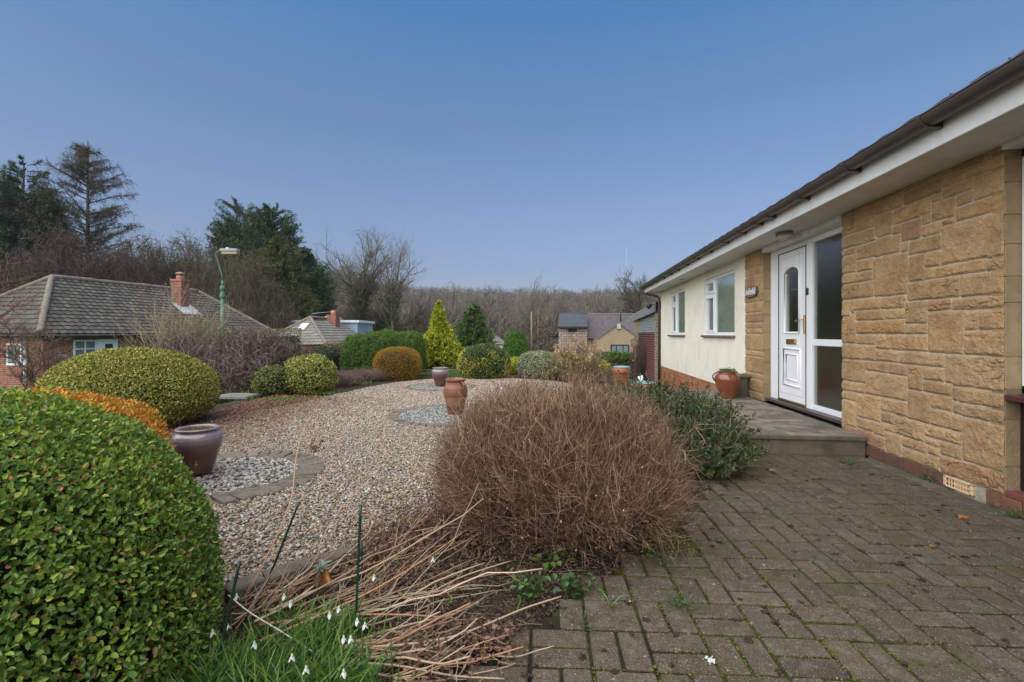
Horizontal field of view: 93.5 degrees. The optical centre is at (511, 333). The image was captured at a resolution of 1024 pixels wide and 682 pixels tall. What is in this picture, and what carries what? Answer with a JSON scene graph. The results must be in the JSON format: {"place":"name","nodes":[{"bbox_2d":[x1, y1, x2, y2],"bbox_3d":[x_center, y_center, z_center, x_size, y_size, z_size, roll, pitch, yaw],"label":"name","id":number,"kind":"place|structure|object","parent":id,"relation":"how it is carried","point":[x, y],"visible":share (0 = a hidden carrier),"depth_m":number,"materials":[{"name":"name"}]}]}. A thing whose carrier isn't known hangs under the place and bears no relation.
{"place":"outdoors","nodes":[
{"label":"outdoors","id":0,"kind":"place"},
{"bbox_2d":[260,529,467,641],"bbox_3d":[-0.562,1.101,2.180,0.078,0.108,1.076,0,0,42],"label":"dead stalk","id":1,"kind":"object","parent":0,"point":[348,602],"visible":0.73,"depth_m":2.08,"materials":[{"name":"plant"}]},
{"bbox_2d":[164,377,642,589],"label":"gravel","id":2,"kind":"structure","parent":0,"point":[391,393],"depth_m":4.31,"materials":[{"name":"gravel"}]},
{"bbox_2d":[2,386,175,453],"bbox_3d":[-3.197,0.821,3.253,1.640,0.941,1.263,0,0,6],"label":"golden thuja","id":3,"kind":"object","parent":2,"relation":"on","point":[127,407],"visible":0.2,"depth_m":3.39,"materials":[{"name":"orange plant"}]},
{"bbox_2d":[148,456,298,496],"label":"pebbles","id":4,"kind":"object","parent":2,"relation":"on","point":[228,475],"visible":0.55,"depth_m":4.10,"materials":[{"name":"gravel"}]},
{"bbox_2d":[171,424,223,477],"bbox_3d":[-2.660,0.991,4.080,0.374,0.415,0.374,0,0,6],"label":"purple pot","id":5,"kind":"object","parent":4,"relation":"on","point":[200,444],"visible":0.88,"depth_m":3.97,"materials":[{"name":"ceramic"}]},
{"bbox_2d":[154,450,325,505],"bbox_3d":[-2.459,1.219,4.100,1.649,0.071,1.649,0,0,6],"label":"brick ring","id":6,"kind":"object","parent":2,"relation":"on","point":[310,466],"visible":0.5,"depth_m":4.05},
{"bbox_2d":[158,394,436,447],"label":"leaf litter","id":7,"kind":"object","parent":2,"relation":"on","point":[241,408],"visible":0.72,"depth_m":7.08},
{"bbox_2d":[386,403,480,427],"bbox_3d":[-0.839,1.219,7.180,2.014,0.080,2.014,0,0,6],"label":"brick ring","id":8,"kind":"object","parent":2,"relation":"on","point":[392,416],"visible":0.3,"depth_m":6.67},
{"bbox_2d":[410,383,469,389],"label":"pebbles","id":9,"kind":"object","parent":2,"relation":"on","point":[426,386],"visible":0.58,"depth_m":10.80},
{"bbox_2d":[431,367,448,386],"bbox_3d":[-1.620,0.978,10.900,0.401,0.441,0.401,0,0,6],"label":"purple pot","id":10,"kind":"object","parent":9,"relation":"on","point":[440,375],"visible":0.98,"depth_m":10.76,"materials":[{"name":"ceramic"}]},
{"bbox_2d":[397,405,487,423],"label":"pebbles","id":11,"kind":"object","parent":2,"relation":"on","point":[426,414],"visible":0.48,"depth_m":7.02,"materials":[{"name":"gravel"}]},
{"bbox_2d":[443,378,467,414],"bbox_3d":[-0.840,0.936,7.180,0.359,0.524,0.359,0,0,6],"label":"terracotta jar","id":12,"kind":"object","parent":11,"relation":"on","point":[452,386],"visible":0.9,"depth_m":7.05,"materials":[{"name":"ceramic"}]},
{"bbox_2d":[456,343,511,378],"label":"euonymus bush","id":13,"kind":"object","parent":2,"relation":"on","point":[480,360],"visible":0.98,"depth_m":12.73,"materials":[{"name":"green plant"}]},
{"bbox_2d":[564,364,707,422],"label":"hebe bush","id":14,"kind":"object","parent":2,"relation":"on","point":[652,394],"visible":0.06,"depth_m":5.12,"materials":[{"name":"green plant"}]},
{"bbox_2d":[0,0,1023,301],"label":"sky","id":15,"kind":"structure","parent":0,"point":[511,140],"materials":[{"name":"blue"}]},
{"bbox_2d":[161,289,867,681],"bbox_3d":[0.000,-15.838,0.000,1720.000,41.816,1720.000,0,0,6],"label":"ground","id":16,"kind":"structure","parent":0,"point":[421,377],"depth_m":2.40,"materials":[{"name":"soil"}]},
{"bbox_2d":[0,247,50,351],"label":"cherry tree","id":17,"kind":"object","parent":16,"relation":"on","point":[11,308],"visible":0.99,"depth_m":11.42,"materials":[{"name":"brown plant"}]},
{"bbox_2d":[0,246,64,293],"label":"thicket","id":18,"kind":"object","parent":16,"relation":"on","point":[6,277],"visible":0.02,"depth_m":31.48,"materials":[{"name":"plant"}]},
{"bbox_2d":[0,317,78,388],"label":"shrub","id":19,"kind":"object","parent":16,"relation":"on","point":[30,374],"visible":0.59,"depth_m":11.98,"materials":[{"name":"brown plant"}]},
{"bbox_2d":[0,154,94,285],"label":"dark pine","id":20,"kind":"object","parent":16,"relation":"on","point":[8,216],"visible":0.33,"depth_m":36.40,"materials":[{"name":"green plant"}]},
{"bbox_2d":[2,214,124,291],"bbox_3d":[-28.734,-1.241,30.992,7.822,12.768,6.527,0,0,6],"label":"thicket","id":21,"kind":"object","parent":16,"relation":"on","point":[55,263],"visible":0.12,"depth_m":30.29,"materials":[{"name":"plant"}]},
{"bbox_2d":[10,139,145,276],"bbox_3d":[-34.132,-6.230,39.119,7.565,18.679,9.648,0,0,6],"label":"sparse spruce","id":22,"kind":"object","parent":16,"relation":"on","point":[82,154],"visible":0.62,"depth_m":38.46,"materials":[{"name":"green plant"}]},
{"bbox_2d":[59,237,167,285],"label":"thicket","id":23,"kind":"object","parent":16,"relation":"on","point":[125,264],"visible":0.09,"depth_m":32.70,"materials":[{"name":"plant"}]},
{"bbox_2d":[0,384,233,681],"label":"box bush","id":24,"kind":"object","parent":16,"relation":"on","point":[94,565],"visible":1,"depth_m":1.50,"materials":[{"name":"green plant"}]},
{"bbox_2d":[30,346,221,429],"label":"lonicera dome","id":25,"kind":"structure","parent":16,"relation":"on","point":[172,386],"depth_m":5.89,"materials":[{"name":"green plant"}]},
{"bbox_2d":[0,272,275,389],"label":"brick bungalow","id":26,"kind":"object","parent":16,"relation":"on","point":[80,311],"visible":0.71,"depth_m":19.71,"materials":[{"name":"tile"}]},
{"bbox_2d":[73,340,96,355],"bbox_3d":[-16.372,0.800,18.476,0.072,1.120,0.800,0,0,13],"label":"window","id":27,"kind":"structure","parent":26,"relation":"in","point":[84,346],"depth_m":18.42,"materials":[{"name":"white plastic"}]},
{"bbox_2d":[104,219,178,285],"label":"thicket","id":28,"kind":"object","parent":16,"relation":"on","point":[158,254],"visible":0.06,"depth_m":35.42,"materials":[{"name":"plant"}]},
{"bbox_2d":[133,226,220,286],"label":"thicket","id":29,"kind":"object","parent":16,"relation":"on","point":[179,244],"visible":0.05,"depth_m":37.48,"materials":[{"name":"plant"}]},
{"bbox_2d":[111,269,250,349],"bbox_3d":[-7.873,-0.142,11.386,2.824,2.915,2.042,0,0,6],"label":"tall twig shrub","id":30,"kind":"object","parent":16,"relation":"on","point":[202,326],"visible":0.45,"depth_m":11.04,"materials":[{"name":"plant"}]},
{"bbox_2d":[155,326,236,398],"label":"tangled shrub","id":31,"kind":"object","parent":16,"relation":"on","point":[187,344],"visible":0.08,"depth_m":10.20,"materials":[{"name":"plant"}]},
{"bbox_2d":[163,227,245,296],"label":"thicket","id":32,"kind":"object","parent":16,"relation":"on","point":[183,268],"visible":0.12,"depth_m":37.08,"materials":[{"name":"plant"}]},
{"bbox_2d":[204,220,237,268],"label":"cypress","id":33,"kind":"object","parent":16,"relation":"on","point":[219,224],"visible":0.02,"depth_m":45.14,"materials":[{"name":"green plant"}]},
{"bbox_2d":[215,247,239,335],"bbox_3d":[-8.878,-0.061,14.999,0.725,5.243,0.200,0,0,0],"label":"street lamp","id":34,"kind":"object","parent":16,"relation":"on","point":[227,251],"visible":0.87,"depth_m":14.95,"materials":[{"name":"metal"}]},
{"bbox_2d":[189,241,287,326],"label":"thicket","id":35,"kind":"object","parent":16,"relation":"on","point":[245,283],"visible":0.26,"depth_m":35.41,"materials":[{"name":"plant"}]},
{"bbox_2d":[207,196,270,269],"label":"cypress","id":36,"kind":"object","parent":16,"relation":"on","point":[236,208],"visible":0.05,"depth_m":44.48,"materials":[{"name":"green plant"}]},
{"bbox_2d":[218,393,263,399],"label":"stone slab","id":37,"kind":"structure","parent":16,"relation":"on","point":[241,396],"depth_m":9.10,"materials":[{"name":"stone"}]},
{"bbox_2d":[195,320,295,402],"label":"tangled shrub","id":38,"kind":"object","parent":16,"relation":"on","point":[252,352],"visible":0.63,"depth_m":10.08,"materials":[{"name":"plant"}]},
{"bbox_2d":[199,327,302,403],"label":"clipped hedge","id":39,"kind":"object","parent":16,"relation":"on","point":[292,337],"visible":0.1,"depth_m":13.95,"materials":[{"name":"brown plant"}]},
{"bbox_2d":[231,273,302,330],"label":"thicket","id":40,"kind":"object","parent":16,"relation":"on","point":[286,312],"visible":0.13,"depth_m":35.31,"materials":[{"name":"plant"}]},
{"bbox_2d":[250,364,292,395],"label":"variegated shrub","id":41,"kind":"object","parent":16,"relation":"on","point":[271,379],"visible":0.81,"depth_m":9.38,"materials":[{"name":"green plant"}]},
{"bbox_2d":[174,543,369,617],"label":"kerb","id":42,"kind":"structure","parent":16,"relation":"on","point":[246,580],"depth_m":2.36,"materials":[{"name":"concrete"}]},
{"bbox_2d":[213,202,336,308],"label":"cypress","id":43,"kind":"object","parent":16,"relation":"on","point":[266,232],"visible":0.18,"depth_m":43.02,"materials":[{"name":"green plant"}]},
{"bbox_2d":[239,235,325,319],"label":"cypress","id":44,"kind":"object","parent":16,"relation":"on","point":[285,258],"visible":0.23,"depth_m":40.09,"materials":[{"name":"green plant"}]},
{"bbox_2d":[267,339,315,393],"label":"tangled shrub","id":45,"kind":"object","parent":16,"relation":"on","point":[300,352],"visible":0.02,"depth_m":10.77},
{"bbox_2d":[283,353,338,395],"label":"variegated shrub","id":46,"kind":"object","parent":16,"relation":"on","point":[312,373],"visible":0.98,"depth_m":9.57,"materials":[{"name":"green plant"}]},
{"bbox_2d":[296,246,339,316],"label":"cypress","id":47,"kind":"object","parent":16,"relation":"on","point":[317,286],"visible":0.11,"depth_m":44.55,"materials":[{"name":"green plant"}]},
{"bbox_2d":[312,559,332,601],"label":"drooping plant","id":48,"kind":"object","parent":16,"relation":"on","point":[322,575],"visible":0.98,"depth_m":2.16,"materials":[{"name":"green plant"}]},
{"bbox_2d":[308,346,342,371],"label":"clipped hedge","id":49,"kind":"object","parent":16,"relation":"on","point":[334,356],"visible":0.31,"depth_m":13.95,"materials":[{"name":"green plant"}]},
{"bbox_2d":[277,310,374,351],"bbox_3d":[-14.325,1.035,34.916,7.052,5.350,12.147,0,0,2],"label":"dormer bungalow","id":50,"kind":"object","parent":16,"relation":"on","point":[318,331],"visible":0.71,"depth_m":32.02,"materials":[{"name":"tile"}]},
{"bbox_2d":[130,570,536,681],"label":"snowdrop plants","id":51,"kind":"object","parent":16,"relation":"on","point":[235,667],"depth_m":1.69,"materials":[{"name":"plant"}]},
{"bbox_2d":[220,371,466,402],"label":"grass","id":52,"kind":"structure","parent":16,"relation":"on","point":[360,382],"depth_m":9.65,"materials":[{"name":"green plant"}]},
{"bbox_2d":[339,333,371,372],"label":"conifer hedge","id":53,"kind":"object","parent":16,"relation":"on","point":[350,352],"visible":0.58,"depth_m":13.73,"materials":[{"name":"green plant"}]},
{"bbox_2d":[354,505,361,635],"bbox_3d":[-0.609,0.944,1.905,0.032,0.533,0.010,0,0,0],"label":"garden cane","id":54,"kind":"object","parent":16,"relation":"on","point":[358,560],"visible":0.9,"depth_m":1.90,"materials":[{"name":"green plastic"}]},
{"bbox_2d":[309,218,407,320],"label":"ivy clad tree","id":55,"kind":"object","parent":16,"relation":"on","point":[360,294],"visible":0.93,"depth_m":50.91,"materials":[{"name":"brown plant"}]},
{"bbox_2d":[340,366,384,382],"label":"heather","id":56,"kind":"object","parent":16,"relation":"on","point":[367,375],"visible":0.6,"depth_m":11.92,"materials":[{"name":"plant"}]},
{"bbox_2d":[340,302,402,331],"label":"thicket","id":57,"kind":"object","parent":16,"relation":"on","point":[348,316],"visible":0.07,"depth_m":60.29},
{"bbox_2d":[357,328,402,370],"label":"conifer hedge","id":58,"kind":"object","parent":16,"relation":"on","point":[377,341],"visible":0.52,"depth_m":13.57,"materials":[{"name":"green plant"}]},
{"bbox_2d":[365,297,405,333],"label":"bare tree","id":59,"kind":"object","parent":16,"relation":"on","point":[381,318],"visible":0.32,"depth_m":59.34,"materials":[{"name":"brown plant"}]},
{"bbox_2d":[346,233,425,334],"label":"bare tree","id":60,"kind":"object","parent":16,"relation":"on","point":[393,307],"visible":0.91,"depth_m":53.16,"materials":[{"name":"brown plant"}]},
{"bbox_2d":[372,346,422,380],"bbox_3d":[-3.107,0.849,13.060,1.358,1.056,1.306,0,0,6],"label":"copper mound","id":61,"kind":"object","parent":16,"relation":"on","point":[399,364],"visible":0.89,"depth_m":12.67,"materials":[{"name":"orange plant"}]},
{"bbox_2d":[387,300,429,335],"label":"bare tree","id":62,"kind":"object","parent":16,"relation":"on","point":[417,323],"visible":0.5,"depth_m":56.95,"materials":[{"name":"brown plant"}]},
{"bbox_2d":[396,329,426,371],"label":"conifer hedge","id":63,"kind":"object","parent":16,"relation":"on","point":[415,340],"visible":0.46,"depth_m":14.06,"materials":[{"name":"green plant"}]},
{"bbox_2d":[404,286,446,334],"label":"bare tree","id":64,"kind":"object","parent":16,"relation":"on","point":[429,306],"visible":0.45,"depth_m":69.41,"materials":[{"name":"brown plant"}]},
{"bbox_2d":[150,483,705,681],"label":"dead leaves","id":65,"kind":"object","parent":16,"relation":"on","point":[462,603],"visible":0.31,"depth_m":2.30,"materials":[{"name":"brown plant"}]},
{"bbox_2d":[153,486,706,681],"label":"soil crumbs","id":66,"kind":"object","parent":16,"relation":"on","point":[550,610],"visible":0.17,"depth_m":2.28,"materials":[{"name":"soil"}]},
{"bbox_2d":[216,561,240,667],"bbox_3d":[-0.992,1.002,1.676,0.098,0.418,0.010,0,0,0],"label":"garden cane","id":67,"kind":"object","parent":66,"relation":"on","point":[230,603],"visible":0.77,"depth_m":1.67,"materials":[{"name":"green plastic"}]},
{"bbox_2d":[228,441,541,681],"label":"dead stalks","id":68,"kind":"object","parent":66,"relation":"on","point":[387,599],"visible":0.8,"depth_m":2.11,"materials":[{"name":"plant"}]},
{"bbox_2d":[247,398,323,593],"bbox_3d":[-1.281,0.835,2.929,0.097,0.695,1.497,0,0,-10],"label":"dead stalk","id":69,"kind":"object","parent":68,"relation":"on","point":[286,511],"visible":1,"depth_m":2.47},
{"bbox_2d":[206,483,582,681],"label":"withered leaves","id":70,"kind":"object","parent":68,"relation":"on","point":[491,630],"visible":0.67,"depth_m":2.34,"materials":[{"name":"beige plant"}]},
{"bbox_2d":[338,596,561,649],"bbox_3d":[-0.204,1.161,1.903,0.910,0.048,0.103,0,0,-18],"label":"dead stalk","id":71,"kind":"object","parent":68,"relation":"on","point":[415,643],"visible":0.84,"depth_m":1.87,"materials":[{"name":"plant"}]},
{"bbox_2d":[531,547,575,568],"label":"weed","id":72,"kind":"object","parent":66,"relation":"on","point":[546,565],"visible":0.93,"depth_m":2.50,"materials":[{"name":"green plant"}]},
{"bbox_2d":[551,572,589,597],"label":"weed","id":73,"kind":"object","parent":66,"relation":"on","point":[569,580],"visible":0.98,"depth_m":2.24,"materials":[{"name":"green plant"}]},
{"bbox_2d":[421,299,463,368],"bbox_3d":[-2.398,0.098,16.007,1.823,2.534,1.886,0,0,6],"label":"golden conifer","id":74,"kind":"object","parent":16,"relation":"on","point":[443,347],"visible":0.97,"depth_m":15.71,"materials":[{"name":"yellow plant"}]},
{"bbox_2d":[95,264,797,352],"bbox_3d":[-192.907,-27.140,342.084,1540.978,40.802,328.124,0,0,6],"label":"woodland","id":75,"kind":"object","parent":16,"relation":"on","point":[574,295],"visible":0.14,"depth_m":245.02,"materials":[{"name":"plant"}]},
{"bbox_2d":[427,281,473,336],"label":"bare tree","id":76,"kind":"object","parent":16,"relation":"on","point":[452,309],"visible":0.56,"depth_m":76.82,"materials":[{"name":"brown plant"}]},
{"bbox_2d":[341,303,574,352],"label":"woodland","id":77,"kind":"object","parent":16,"relation":"on","point":[537,339],"visible":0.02,"depth_m":63.25,"materials":[{"name":"plant"}]},
{"bbox_2d":[452,303,499,370],"bbox_3d":[-1.953,0.530,23.940,2.810,4.170,2.554,0,0,6],"label":"spreading conifer","id":78,"kind":"object","parent":16,"relation":"on","point":[480,332],"visible":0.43,"depth_m":23.63,"materials":[{"name":"green plant"}]},
{"bbox_2d":[459,283,513,332],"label":"bare tree","id":79,"kind":"object","parent":16,"relation":"on","point":[475,299],"visible":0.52,"depth_m":73.41,"materials":[{"name":"brown plant"}]},
{"bbox_2d":[502,331,529,359],"bbox_3d":[0.146,1.121,20.018,2.380,2.529,1.327,0,0,32],"label":"egg conifer","id":80,"kind":"object","parent":16,"relation":"on","point":[516,344],"visible":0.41,"depth_m":19.67,"materials":[{"name":"green plant"}]},
{"bbox_2d":[496,267,555,338],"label":"bare tree","id":81,"kind":"object","parent":16,"relation":"on","point":[532,302],"visible":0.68,"depth_m":80.43,"materials":[{"name":"brown plant"}]},
{"bbox_2d":[505,560,550,607],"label":"weed","id":82,"kind":"object","parent":16,"relation":"on","point":[526,592],"visible":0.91,"depth_m":2.23,"materials":[{"name":"green plant"}]},
{"bbox_2d":[515,350,560,378],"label":"grey green bush","id":83,"kind":"object","parent":16,"relation":"on","point":[529,369],"visible":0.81,"depth_m":12.94,"materials":[{"name":"green plant"}]},
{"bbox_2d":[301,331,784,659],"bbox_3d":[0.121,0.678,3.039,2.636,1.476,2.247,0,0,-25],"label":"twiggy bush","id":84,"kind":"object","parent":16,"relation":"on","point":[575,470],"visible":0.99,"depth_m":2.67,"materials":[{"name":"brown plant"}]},
{"bbox_2d":[540,287,578,347],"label":"bare tree","id":85,"kind":"object","parent":16,"relation":"on","point":[560,309],"visible":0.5,"depth_m":84.59,"materials":[{"name":"brown plant"}]},
{"bbox_2d":[526,332,633,381],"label":"hydrangea","id":86,"kind":"object","parent":16,"relation":"on","point":[564,356],"visible":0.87,"depth_m":12.43,"materials":[{"name":"brown plant"}]},
{"bbox_2d":[551,309,634,366],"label":"stone house","id":87,"kind":"structure","parent":16,"relation":"on","point":[609,332],"depth_m":42.00,"materials":[{"name":"stone"}]},
{"bbox_2d":[570,356,622,383],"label":"twiggy clump","id":88,"kind":"object","parent":16,"relation":"on","point":[601,374],"visible":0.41,"depth_m":12.19,"materials":[{"name":"plant"}]},
{"bbox_2d":[581,285,632,312],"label":"bare tree","id":89,"kind":"object","parent":16,"relation":"on","point":[603,307],"visible":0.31,"depth_m":67.62,"materials":[{"name":"brown plant"}]},
{"bbox_2d":[592,351,635,381],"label":"laurel hedge","id":90,"kind":"object","parent":16,"relation":"on","point":[619,360],"visible":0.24,"depth_m":21.09,"materials":[{"name":"green plant"}]},
{"bbox_2d":[611,267,660,312],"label":"bare tree","id":91,"kind":"object","parent":16,"relation":"on","point":[630,300],"visible":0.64,"depth_m":47.43,"materials":[{"name":"brown plant"}]},
{"bbox_2d":[632,302,660,386],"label":"garage","id":92,"kind":"structure","parent":16,"relation":"on","point":[645,319],"depth_m":16.96,"materials":[{"name":"stone"}]},
{"bbox_2d":[638,332,654,381],"bbox_3d":[4.959,0.897,17.649,0.092,1.877,3.750,0,0,6],"label":"roller door","id":93,"kind":"structure","parent":92,"relation":"in","point":[648,337],"depth_m":17.03,"materials":[{"name":"metal"}]},
{"bbox_2d":[610,376,722,409],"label":"hebe bush","id":94,"kind":"object","parent":16,"relation":"on","point":[658,386],"visible":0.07,"depth_m":6.54,"materials":[{"name":"green plant"}]},
{"bbox_2d":[627,388,757,480],"bbox_3d":[1.565,0.923,4.407,0.992,0.807,1.174,0,0,-27],"label":"stem tangle","id":95,"kind":"object","parent":16,"relation":"on","point":[685,451],"visible":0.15,"depth_m":4.15,"materials":[{"name":"plant"}]},
{"bbox_2d":[622,382,770,462],"bbox_3d":[1.650,0.883,4.928,1.697,0.775,1.638,0,0,6],"label":"hebe bush","id":96,"kind":"object","parent":16,"relation":"on","point":[706,409],"visible":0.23,"depth_m":4.78,"materials":[{"name":"green plant"}]},
{"bbox_2d":[670,389,866,456],"bbox_3d":[3.085,1.361,6.779,1.258,0.698,3.956,0,0,6],"label":"doorstep platform","id":97,"kind":"structure","parent":16,"relation":"on","point":[786,431],"depth_m":4.94,"materials":[{"name":"concrete"}]},
{"bbox_2d":[712,367,740,398],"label":"potted plant","id":98,"kind":"object","parent":97,"relation":"on","point":[727,381],"visible":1,"depth_m":7.48,"materials":[{"name":"brown ceramic"}]},
{"bbox_2d":[638,50,1023,517],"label":"bungalow","id":99,"kind":"object","parent":16,"relation":"on","point":[891,328],"visible":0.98,"depth_m":4.21,"materials":[{"name":"stone"}]},
{"bbox_2d":[667,289,684,336],"bbox_3d":[4.427,-0.527,12.818,0.207,1.205,1.790,0,0,6],"label":"window","id":100,"kind":"structure","parent":99,"relation":"in","point":[677,298],"depth_m":12.95,"materials":[{"name":"white plastic"}]},
{"bbox_2d":[700,270,734,337],"bbox_3d":[4.066,-0.532,9.422,0.208,1.215,1.960,0,0,6],"label":"window","id":101,"kind":"structure","parent":99,"relation":"in","point":[719,290],"depth_m":9.59,"materials":[{"name":"white plastic"}]},
{"bbox_2d":[778,245,805,406],"bbox_3d":[3.812,-0.094,6.574,0.133,2.084,0.796,0,0,6],"label":"front door","id":102,"kind":"structure","parent":99,"relation":"in","point":[791,345],"depth_m":6.59,"materials":[{"name":"white plastic"}]},
{"bbox_2d":[1004,149,1023,502],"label":"window","id":103,"kind":"structure","parent":99,"relation":"in","point":[1017,495],"depth_m":3.25,"materials":[{"name":"white plastic"}]},
{"bbox_2d":[461,453,1023,681],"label":"paving","id":104,"kind":"structure","parent":0,"point":[909,494],"depth_m":2.25,"materials":[{"name":"brick"}]},
{"bbox_2d":[345,662,504,679],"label":"dead stalk","id":105,"kind":"object","parent":104,"relation":"on","point":[410,667],"visible":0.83,"depth_m":1.68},
{"bbox_2d":[642,412,771,490],"bbox_3d":[1.667,0.987,4.326,1.206,0.525,1.228,0,0,6],"label":"hebe bush","id":106,"kind":"object","parent":104,"relation":"on","point":[714,450],"visible":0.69,"depth_m":4.07,"materials":[{"name":"green plant"}]},
{"bbox_2d":[502,458,1020,679],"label":"moss crumbs","id":107,"kind":"object","parent":104,"relation":"on","point":[582,657],"visible":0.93,"depth_m":2.16,"materials":[{"name":"green plant"}]},
{"bbox_2d":[583,454,1023,681],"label":"moss","id":108,"kind":"object","parent":104,"relation":"on","point":[734,602],"visible":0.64,"depth_m":2.49,"materials":[{"name":"green plant"}]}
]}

